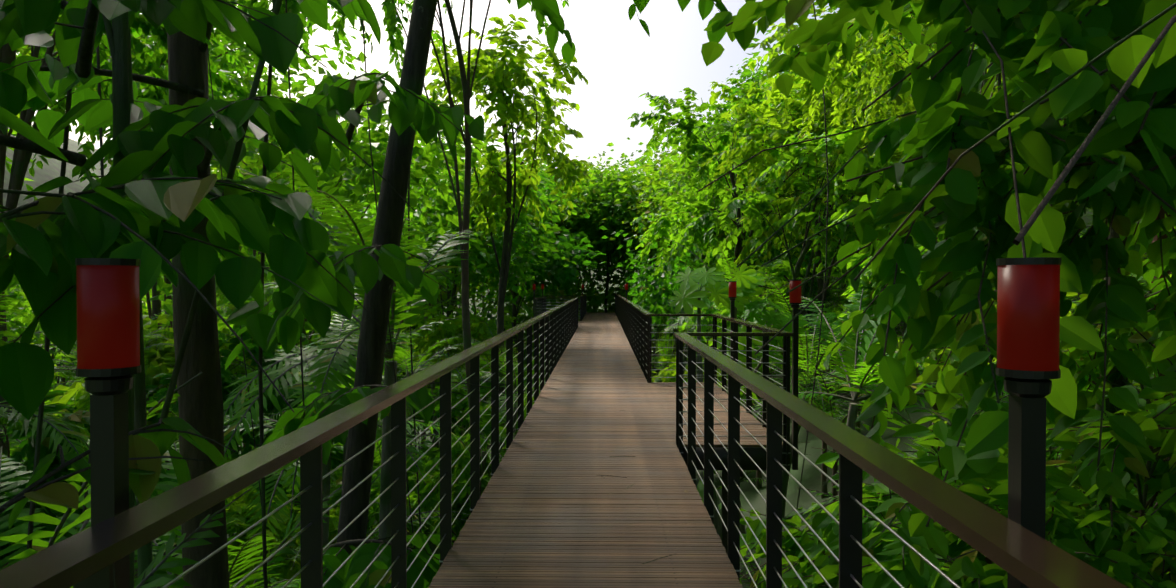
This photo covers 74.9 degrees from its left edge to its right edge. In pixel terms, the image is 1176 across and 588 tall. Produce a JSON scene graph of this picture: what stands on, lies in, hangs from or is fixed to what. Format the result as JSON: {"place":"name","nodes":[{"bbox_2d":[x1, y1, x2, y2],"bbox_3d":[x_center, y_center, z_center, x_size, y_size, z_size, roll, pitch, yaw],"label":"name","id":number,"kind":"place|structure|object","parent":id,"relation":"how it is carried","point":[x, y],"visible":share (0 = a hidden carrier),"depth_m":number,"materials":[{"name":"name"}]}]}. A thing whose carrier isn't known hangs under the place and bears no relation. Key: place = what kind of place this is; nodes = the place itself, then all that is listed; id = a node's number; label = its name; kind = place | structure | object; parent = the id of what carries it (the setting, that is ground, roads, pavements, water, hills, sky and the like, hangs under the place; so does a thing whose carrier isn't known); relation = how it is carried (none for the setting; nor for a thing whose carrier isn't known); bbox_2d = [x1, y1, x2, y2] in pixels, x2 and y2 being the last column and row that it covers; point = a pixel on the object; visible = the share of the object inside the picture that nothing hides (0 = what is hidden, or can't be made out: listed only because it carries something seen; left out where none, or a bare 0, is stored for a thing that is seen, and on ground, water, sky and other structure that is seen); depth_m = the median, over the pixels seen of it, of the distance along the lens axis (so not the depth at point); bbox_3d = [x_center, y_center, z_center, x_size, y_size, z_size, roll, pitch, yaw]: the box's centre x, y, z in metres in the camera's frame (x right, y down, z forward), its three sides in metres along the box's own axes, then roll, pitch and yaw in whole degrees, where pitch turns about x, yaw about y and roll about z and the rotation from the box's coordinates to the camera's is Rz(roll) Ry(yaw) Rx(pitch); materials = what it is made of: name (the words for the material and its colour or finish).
{"place":"outdoors","nodes":[
{"label":"outdoors","id":0,"kind":"place"},
{"bbox_2d":[16,0,839,175],"label":"sky","id":1,"kind":"structure","parent":0,"point":[619,61],"materials":[{"name":"white"}]},
{"bbox_2d":[3,124,1153,587],"bbox_3d":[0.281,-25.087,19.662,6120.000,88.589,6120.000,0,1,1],"label":"ground","id":2,"kind":"structure","parent":0,"point":[809,470],"depth_m":19.28,"materials":[{"name":"green plant"}]},
{"bbox_2d":[1,43,60,562],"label":"tree canopy","id":3,"kind":"object","parent":2,"relation":"on","point":[9,56],"visible":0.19,"depth_m":13.15,"materials":[{"name":"green plant"}]},
{"bbox_2d":[7,315,76,417],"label":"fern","id":4,"kind":"object","parent":2,"relation":"on","point":[63,379],"visible":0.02,"depth_m":36.48,"materials":[{"name":"green plant"}]},
{"bbox_2d":[0,291,89,470],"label":"fern","id":5,"kind":"object","parent":2,"relation":"on","point":[13,417],"visible":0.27,"depth_m":8.42,"materials":[{"name":"green plant"}]},
{"bbox_2d":[0,331,89,463],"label":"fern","id":6,"kind":"object","parent":2,"relation":"on","point":[3,420],"visible":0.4,"depth_m":9.07,"materials":[{"name":"green plant"}]},
{"bbox_2d":[7,15,165,143],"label":"tree canopy","id":7,"kind":"object","parent":2,"relation":"on","point":[27,51],"visible":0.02,"depth_m":16.63,"materials":[{"name":"green plant"}]},
{"bbox_2d":[5,253,172,377],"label":"tree canopy","id":8,"kind":"object","parent":2,"relation":"on","point":[18,327],"visible":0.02,"depth_m":28.14,"materials":[{"name":"green plant"}]},
{"bbox_2d":[11,301,172,414],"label":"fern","id":9,"kind":"object","parent":2,"relation":"on","point":[67,378],"visible":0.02,"depth_m":39.71,"materials":[{"name":"green plant"}]},
{"bbox_2d":[0,372,202,587],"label":"fern","id":10,"kind":"object","parent":2,"relation":"on","point":[67,521],"visible":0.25,"depth_m":5.02,"materials":[{"name":"green plant"}]},
{"bbox_2d":[33,327,173,439],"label":"fern","id":11,"kind":"object","parent":2,"relation":"on","point":[145,339],"visible":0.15,"depth_m":19.16,"materials":[{"name":"green plant"}]},
{"bbox_2d":[0,390,258,570],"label":"fern","id":12,"kind":"object","parent":2,"relation":"on","point":[24,449],"visible":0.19,"depth_m":9.85,"materials":[{"name":"green plant"}]},
{"bbox_2d":[129,28,153,587],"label":"thin tree","id":13,"kind":"object","parent":2,"relation":"on","point":[145,556],"visible":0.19,"depth_m":4.14,"materials":[{"name":"brown plant"}]},
{"bbox_2d":[0,0,309,569],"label":"tree","id":14,"kind":"object","parent":2,"relation":"on","point":[140,25],"visible":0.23,"depth_m":13.49,"materials":[{"name":"green plant"}]},
{"bbox_2d":[50,314,282,575],"bbox_3d":[-11.304,5.382,20.979,6.348,9.896,5.400,0,1,-36],"label":"fern","id":15,"kind":"object","parent":2,"relation":"on","point":[157,360],"visible":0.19,"depth_m":20.30,"materials":[{"name":"green plant"}]},
{"bbox_2d":[16,0,366,581],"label":"tree canopy","id":16,"kind":"object","parent":2,"relation":"on","point":[156,307],"visible":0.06,"depth_m":24.79,"materials":[{"name":"green plant"}]},
{"bbox_2d":[102,0,281,587],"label":"tree","id":17,"kind":"object","parent":2,"relation":"on","point":[117,33],"visible":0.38,"depth_m":3.63,"materials":[{"name":"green plant"}]},
{"bbox_2d":[134,489,249,587],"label":"fern","id":18,"kind":"object","parent":2,"relation":"on","point":[159,580],"visible":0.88,"depth_m":3.95,"materials":[{"name":"green plant"}]},
{"bbox_2d":[95,29,291,573],"bbox_3d":[-16.623,-0.004,30.660,8.895,23.668,9.561,-1,1,-37],"label":"tree canopy","id":19,"kind":"object","parent":2,"relation":"on","point":[236,54],"visible":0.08,"depth_m":30.30,"materials":[{"name":"green plant"}]},
{"bbox_2d":[167,31,228,587],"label":"tree trunk","id":20,"kind":"object","parent":2,"relation":"on","point":[200,404],"visible":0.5,"depth_m":5.09,"materials":[{"name":"brown plant"}]},
{"bbox_2d":[146,325,314,458],"bbox_3d":[-8.893,5.245,18.748,6.168,9.196,3.427,0,1,12],"label":"fern","id":21,"kind":"object","parent":2,"relation":"on","point":[227,380],"visible":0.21,"depth_m":18.13,"materials":[{"name":"green plant"}]},
{"bbox_2d":[134,442,341,587],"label":"fern","id":22,"kind":"object","parent":2,"relation":"on","point":[257,577],"visible":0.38,"depth_m":7.23,"materials":[{"name":"green plant"}]},
{"bbox_2d":[221,334,312,563],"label":"fern","id":23,"kind":"object","parent":2,"relation":"on","point":[247,366],"visible":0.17,"depth_m":21.45,"materials":[{"name":"green plant"}]},
{"bbox_2d":[233,441,342,569],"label":"fern","id":24,"kind":"object","parent":2,"relation":"on","point":[336,453],"visible":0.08,"depth_m":22.39,"materials":[{"name":"green plant"}]},
{"bbox_2d":[211,143,376,501],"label":"tree canopy","id":25,"kind":"object","parent":2,"relation":"on","point":[274,180],"depth_m":45.00,"materials":[{"name":"green plant"}]},
{"bbox_2d":[226,485,369,587],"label":"fern","id":26,"kind":"object","parent":2,"relation":"on","point":[240,504],"visible":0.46,"depth_m":13.71,"materials":[{"name":"green plant"}]},
{"bbox_2d":[173,299,469,574],"bbox_3d":[-3.913,4.103,11.636,4.935,8.355,4.497,0,1,25],"label":"fern","id":27,"kind":"object","parent":2,"relation":"on","point":[283,497],"visible":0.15,"depth_m":11.16,"materials":[{"name":"green plant"}]},
{"bbox_2d":[242,353,438,482],"bbox_3d":[-5.651,5.364,18.397,4.502,7.840,4.760,0,1,1],"label":"fern","id":28,"kind":"object","parent":2,"relation":"on","point":[344,447],"visible":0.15,"depth_m":18.07,"materials":[{"name":"green plant"}]},
{"bbox_2d":[213,159,473,541],"bbox_3d":[-2.785,3.027,9.404,3.317,9.297,5.105,0,1,-20],"label":"fern","id":29,"kind":"object","parent":2,"relation":"on","point":[344,357],"visible":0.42,"depth_m":8.21,"materials":[{"name":"green plant"}]},
{"bbox_2d":[149,28,542,505],"bbox_3d":[-8.530,1.138,23.650,14.047,18.568,11.410,0,1,10],"label":"tree canopy","id":30,"kind":"object","parent":2,"relation":"on","point":[353,168],"visible":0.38,"depth_m":22.62,"materials":[{"name":"green plant"}]},
{"bbox_2d":[227,452,468,587],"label":"fern","id":31,"kind":"object","parent":2,"relation":"on","point":[297,552],"visible":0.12,"depth_m":14.63,"materials":[{"name":"green plant"}]},
{"bbox_2d":[259,466,455,576],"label":"fern","id":32,"kind":"object","parent":2,"relation":"on","point":[336,483],"visible":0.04,"depth_m":19.89,"materials":[{"name":"green plant"}]},
{"bbox_2d":[0,0,755,587],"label":"big branch leaves","id":33,"kind":"object","parent":2,"relation":"on","point":[154,216],"visible":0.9,"depth_m":3.38,"materials":[{"name":"green plant"}]},
{"bbox_2d":[337,0,437,554],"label":"tree trunk","id":34,"kind":"object","parent":2,"relation":"on","point":[354,503],"visible":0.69,"depth_m":6.41,"materials":[{"name":"brown plant"}]},
{"bbox_2d":[222,0,568,496],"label":"tree","id":35,"kind":"object","parent":2,"relation":"on","point":[392,18],"visible":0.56,"depth_m":14.19,"materials":[{"name":"green plant"}]},
{"bbox_2d":[338,329,463,388],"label":"fern","id":36,"kind":"object","parent":2,"relation":"on","point":[404,372],"visible":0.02,"depth_m":34.00,"materials":[{"name":"green plant"}]},
{"bbox_2d":[382,337,478,546],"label":"fern","id":37,"kind":"object","parent":2,"relation":"on","point":[409,408],"visible":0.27,"depth_m":23.39,"materials":[{"name":"green plant"}]},
{"bbox_2d":[375,436,488,546],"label":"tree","id":38,"kind":"object","parent":2,"relation":"on","point":[431,453],"visible":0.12,"depth_m":24.74,"materials":[{"name":"green plant"}]},
{"bbox_2d":[370,405,513,545],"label":"fern","id":39,"kind":"object","parent":2,"relation":"on","point":[457,450],"visible":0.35,"depth_m":16.86,"materials":[{"name":"green plant"}]},
{"bbox_2d":[410,272,481,447],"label":"fern","id":40,"kind":"object","parent":2,"relation":"on","point":[433,385],"visible":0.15,"depth_m":31.46,"materials":[{"name":"green plant"}]},
{"bbox_2d":[405,245,496,446],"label":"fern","id":41,"kind":"object","parent":2,"relation":"on","point":[444,296],"depth_m":44.96,"materials":[{"name":"green plant"}]},
{"bbox_2d":[412,389,490,450],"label":"fern","id":42,"kind":"object","parent":2,"relation":"on","point":[454,419],"visible":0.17,"depth_m":36.14,"materials":[{"name":"green plant"}]},
{"bbox_2d":[318,123,596,360],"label":"tree","id":43,"kind":"object","parent":2,"relation":"on","point":[482,253],"visible":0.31,"depth_m":31.39,"materials":[{"name":"green plant"}]},
{"bbox_2d":[400,298,517,435],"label":"fern","id":44,"kind":"object","parent":2,"relation":"on","point":[449,328],"visible":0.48,"depth_m":29.10,"materials":[{"name":"green plant"}]},
{"bbox_2d":[406,346,533,509],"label":"fern","id":45,"kind":"object","parent":2,"relation":"on","point":[484,437],"visible":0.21,"depth_m":18.10,"materials":[{"name":"green plant"}]},
{"bbox_2d":[425,319,539,456],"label":"fern","id":46,"kind":"object","parent":2,"relation":"on","point":[481,357],"visible":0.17,"depth_m":26.10,"materials":[{"name":"green plant"}]},
{"bbox_2d":[432,353,539,435],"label":"fern","id":47,"kind":"object","parent":2,"relation":"on","point":[484,391],"visible":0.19,"depth_m":26.05,"materials":[{"name":"green plant"}]},
{"bbox_2d":[397,14,590,458],"bbox_3d":[-2.429,0.758,21.901,5.756,16.567,5.790,0,1,-17],"label":"tree","id":48,"kind":"object","parent":2,"relation":"on","point":[494,74],"visible":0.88,"depth_m":21.63,"materials":[{"name":"green plant"}]},
{"bbox_2d":[459,334,539,434],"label":"fern","id":49,"kind":"object","parent":2,"relation":"on","point":[515,381],"visible":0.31,"depth_m":21.44,"materials":[{"name":"green plant"}]},
{"bbox_2d":[27,0,1002,587],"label":"lianas","id":50,"kind":"object","parent":2,"relation":"on","point":[47,344],"visible":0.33,"depth_m":5.58,"materials":[{"name":"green plant"}]},
{"bbox_2d":[429,175,607,367],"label":"tree canopy","id":51,"kind":"object","parent":2,"relation":"on","point":[555,273],"visible":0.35,"depth_m":38.41,"materials":[{"name":"green plant"}]},
{"bbox_2d":[469,281,574,430],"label":"tree","id":52,"kind":"object","parent":2,"relation":"on","point":[508,304],"visible":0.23,"depth_m":50.20,"materials":[{"name":"green plant"}]},
{"bbox_2d":[422,155,622,360],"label":"tree","id":53,"kind":"object","parent":2,"relation":"on","point":[573,195],"depth_m":43.33,"materials":[{"name":"green plant"}]},
{"bbox_2d":[495,279,603,364],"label":"tree","id":54,"kind":"object","parent":2,"relation":"on","point":[553,305],"visible":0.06,"depth_m":48.03,"materials":[{"name":"green plant"}]},
{"bbox_2d":[530,265,620,340],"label":"tree","id":55,"kind":"object","parent":2,"relation":"on","point":[591,296],"visible":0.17,"depth_m":52.21,"materials":[{"name":"green plant"}]},
{"bbox_2d":[508,144,654,308],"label":"tree","id":56,"kind":"object","parent":2,"relation":"on","point":[598,269],"visible":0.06,"depth_m":49.32,"materials":[{"name":"green plant"}]},
{"bbox_2d":[529,142,688,311],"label":"tree","id":57,"kind":"object","parent":2,"relation":"on","point":[597,190],"visible":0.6,"depth_m":46.51,"materials":[{"name":"green plant"}]},
{"bbox_2d":[153,262,1095,586],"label":"big leaf plants","id":58,"kind":"object","parent":2,"relation":"on","point":[701,488],"depth_m":15.80,"materials":[{"name":"green plant"}]},
{"bbox_2d":[569,128,683,364],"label":"tree","id":59,"kind":"object","parent":2,"relation":"on","point":[621,252],"visible":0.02,"depth_m":51.53,"materials":[{"name":"green plant"}]},
{"bbox_2d":[594,269,683,351],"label":"tree","id":60,"kind":"object","parent":2,"relation":"on","point":[610,293],"visible":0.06,"depth_m":50.73,"materials":[{"name":"green plant"}]},
{"bbox_2d":[134,233,1155,587],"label":"understory ferns","id":61,"kind":"object","parent":2,"relation":"on","point":[758,479],"visible":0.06,"depth_m":16.22,"materials":[{"name":"green plant"}]},
{"bbox_2d":[592,277,710,368],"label":"tree","id":62,"kind":"object","parent":2,"relation":"on","point":[620,291],"visible":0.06,"depth_m":48.28,"materials":[{"name":"green plant"}]},
{"bbox_2d":[619,259,685,333],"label":"tree","id":63,"kind":"object","parent":2,"relation":"on","point":[625,278],"visible":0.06,"depth_m":43.40,"materials":[{"name":"green plant"}]},
{"bbox_2d":[596,134,716,328],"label":"tree","id":64,"kind":"object","parent":2,"relation":"on","point":[669,168],"visible":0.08,"depth_m":45.33,"materials":[{"name":"green plant"}]},
{"bbox_2d":[539,329,782,554],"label":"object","id":65,"kind":"object","parent":2,"relation":"on","point":[757,455],"depth_m":7.85,"materials":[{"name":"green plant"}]},
{"bbox_2d":[0,293,1127,587],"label":"boardwalk railings","id":66,"kind":"object","parent":65,"relation":"on","point":[94,553],"visible":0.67,"depth_m":2.95,"materials":[{"name":"brown wood"}]},
{"bbox_2d":[75,258,140,587],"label":"torch lamp","id":67,"kind":"object","parent":66,"relation":"attached to","point":[108,331],"visible":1,"depth_m":1.67,"materials":[{"name":"black paint"}]},
{"bbox_2d":[728,281,736,359],"bbox_3d":[2.197,0.782,11.677,0.123,1.953,0.123,0,1,1],"label":"torch lamp","id":68,"kind":"object","parent":66,"relation":"attached to","point":[732,291],"visible":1,"depth_m":11.64,"materials":[{"name":"metal"}]},
{"bbox_2d":[789,279,801,469],"bbox_3d":[2.126,0.827,7.878,0.123,1.953,0.123,0,1,1],"label":"torch lamp","id":69,"kind":"object","parent":66,"relation":"attached to","point":[795,298],"visible":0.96,"depth_m":7.85,"materials":[{"name":"black metal"}]},
{"bbox_2d":[996,257,1060,587],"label":"torch lamp","id":70,"kind":"object","parent":66,"relation":"attached to","point":[1028,316],"visible":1,"depth_m":1.64,"materials":[{"name":"black paint"}]},
{"bbox_2d":[428,312,782,587],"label":"boardwalk deck planks","id":71,"kind":"object","parent":65,"relation":"on","point":[548,512],"visible":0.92,"depth_m":6.03,"materials":[{"name":"brown wood"}]},
{"bbox_2d":[652,306,674,381],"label":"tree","id":72,"kind":"object","parent":2,"relation":"on","point":[666,354],"visible":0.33,"depth_m":33.63,"materials":[{"name":"green plant"}]},
{"bbox_2d":[628,255,716,369],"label":"tree","id":73,"kind":"object","parent":2,"relation":"on","point":[692,264],"visible":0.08,"depth_m":36.66,"materials":[{"name":"green plant"}]},
{"bbox_2d":[664,300,721,378],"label":"palm","id":74,"kind":"object","parent":2,"relation":"on","point":[688,325],"visible":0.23,"depth_m":28.89,"materials":[{"name":"green plant"}]},
{"bbox_2d":[652,345,742,388],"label":"tree","id":75,"kind":"object","parent":2,"relation":"on","point":[672,366],"visible":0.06,"depth_m":29.83,"materials":[{"name":"green plant"}]},
{"bbox_2d":[670,267,748,538],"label":"plant","id":76,"kind":"object","parent":2,"relation":"on","point":[687,299],"visible":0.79,"depth_m":14.16,"materials":[{"name":"green plant"}]},
{"bbox_2d":[583,198,843,367],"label":"tree canopy","id":77,"kind":"object","parent":2,"relation":"on","point":[655,297],"visible":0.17,"depth_m":32.64,"materials":[{"name":"green plant"}]},
{"bbox_2d":[610,91,847,262],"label":"tree","id":78,"kind":"object","parent":2,"relation":"on","point":[660,189],"visible":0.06,"depth_m":37.24,"materials":[{"name":"green plant"}]},
{"bbox_2d":[663,237,838,404],"bbox_3d":[3.999,1.717,21.684,4.264,6.692,5.120,0,1,-6],"label":"fern","id":79,"kind":"object","parent":2,"relation":"on","point":[728,265],"visible":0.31,"depth_m":20.48,"materials":[{"name":"green plant"}]},
{"bbox_2d":[627,78,880,382],"bbox_3d":[5.752,-1.345,28.211,8.856,13.244,9.530,0,1,1],"label":"tree","id":80,"kind":"object","parent":2,"relation":"on","point":[686,224],"visible":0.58,"depth_m":26.64,"materials":[{"name":"green plant"}]},
{"bbox_2d":[719,60,788,110],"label":"tree canopy","id":81,"kind":"object","parent":2,"relation":"on","point":[739,72],"visible":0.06,"depth_m":64.98,"materials":[{"name":"green plant"}]},
{"bbox_2d":[717,263,808,544],"bbox_3d":[3.561,2.527,16.255,2.000,6.383,2.762,0,1,1],"label":"plant","id":82,"kind":"object","parent":2,"relation":"on","point":[747,280],"visible":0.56,"depth_m":16.17,"materials":[{"name":"green plant"}]},
{"bbox_2d":[683,272,911,518],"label":"palm","id":83,"kind":"object","parent":2,"relation":"on","point":[810,371],"visible":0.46,"depth_m":16.09,"materials":[{"name":"green plant"}]},
{"bbox_2d":[748,228,847,304],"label":"tree","id":84,"kind":"object","parent":2,"relation":"on","point":[814,287],"visible":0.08,"depth_m":32.77,"materials":[{"name":"green plant"}]},
{"bbox_2d":[682,126,921,432],"bbox_3d":[6.002,-0.262,21.054,6.935,8.519,5.961,0,1,23],"label":"tree","id":85,"kind":"object","parent":2,"relation":"on","point":[755,206],"visible":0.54,"depth_m":20.84,"materials":[{"name":"green plant"}]},
{"bbox_2d":[700,50,914,391],"bbox_3d":[7.785,-1.969,25.309,8.727,11.222,6.911,0,1,1],"label":"tree","id":86,"kind":"object","parent":2,"relation":"on","point":[778,133],"visible":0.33,"depth_m":23.80,"materials":[{"name":"green plant"}]},
{"bbox_2d":[726,301,924,413],"bbox_3d":[5.896,1.951,17.877,5.288,3.798,3.895,0,1,1],"label":"fern","id":87,"kind":"object","parent":2,"relation":"on","point":[843,394],"visible":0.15,"depth_m":18.62,"materials":[{"name":"green plant"}]},
{"bbox_2d":[796,226,865,295],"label":"tree","id":88,"kind":"object","parent":2,"relation":"on","point":[844,279],"visible":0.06,"depth_m":26.71,"materials":[{"name":"green plant"}]},
{"bbox_2d":[701,6,977,310],"bbox_3d":[10.588,-5.461,31.175,13.081,14.427,12.501,0,1,1],"label":"tree","id":89,"kind":"object","parent":2,"relation":"on","point":[748,71],"visible":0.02,"depth_m":30.36,"materials":[{"name":"green plant"}]},
{"bbox_2d":[743,0,1014,170],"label":"tree","id":90,"kind":"object","parent":2,"relation":"on","point":[780,35],"visible":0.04,"depth_m":22.54,"materials":[{"name":"green plant"}]},
{"bbox_2d":[752,286,1060,494],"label":"palm","id":91,"kind":"object","parent":2,"relation":"on","point":[858,372],"visible":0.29,"depth_m":13.41,"materials":[{"name":"green plant"}]},
{"bbox_2d":[801,8,1018,181],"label":"tree","id":92,"kind":"object","parent":2,"relation":"on","point":[872,59],"visible":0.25,"depth_m":17.66,"materials":[{"name":"green plant"}]},
{"bbox_2d":[837,243,996,455],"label":"tree","id":93,"kind":"object","parent":2,"relation":"on","point":[867,278],"visible":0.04,"depth_m":14.16,"materials":[{"name":"green plant"}]},
{"bbox_2d":[698,0,1175,578],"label":"tree","id":94,"kind":"object","parent":2,"relation":"on","point":[940,120],"visible":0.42,"depth_m":3.00,"materials":[{"name":"green plant"}]},
{"bbox_2d":[701,0,1175,575],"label":"tree","id":95,"kind":"object","parent":2,"relation":"on","point":[1145,62],"visible":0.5,"depth_m":2.82,"materials":[{"name":"green plant"}]},
{"bbox_2d":[740,322,1175,587],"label":"tree","id":96,"kind":"object","parent":2,"relation":"on","point":[1068,524],"visible":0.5,"depth_m":3.92,"materials":[{"name":"green plant"}]},
{"bbox_2d":[760,315,1167,578],"bbox_3d":[3.455,2.294,5.567,4.002,4.734,3.321,0,1,1],"label":"palm","id":97,"kind":"object","parent":2,"relation":"on","point":[897,416],"visible":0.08,"depth_m":5.96,"materials":[{"name":"green plant"}]},
{"bbox_2d":[758,7,1175,459],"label":"tree","id":98,"kind":"object","parent":2,"relation":"on","point":[763,25],"visible":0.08,"depth_m":6.05,"materials":[{"name":"green plant"}]},
{"bbox_2d":[822,352,1135,518],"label":"palm","id":99,"kind":"object","parent":2,"relation":"on","point":[932,410],"visible":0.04,"depth_m":11.56,"materials":[{"name":"green plant"}]},
{"bbox_2d":[862,254,1175,587],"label":"tree","id":100,"kind":"object","parent":2,"relation":"on","point":[1163,567],"visible":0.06,"depth_m":5.52,"materials":[{"name":"green plant"}]},
{"bbox_2d":[1095,215,1130,417],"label":"overhanging tree","id":101,"kind":"object","parent":2,"relation":"on","point":[1121,381],"visible":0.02,"depth_m":5.67,"materials":[{"name":"green plant"}]},
{"bbox_2d":[628,0,787,36],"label":"branches","id":102,"kind":"object","parent":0,"point":[632,10],"visible":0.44,"depth_m":8.12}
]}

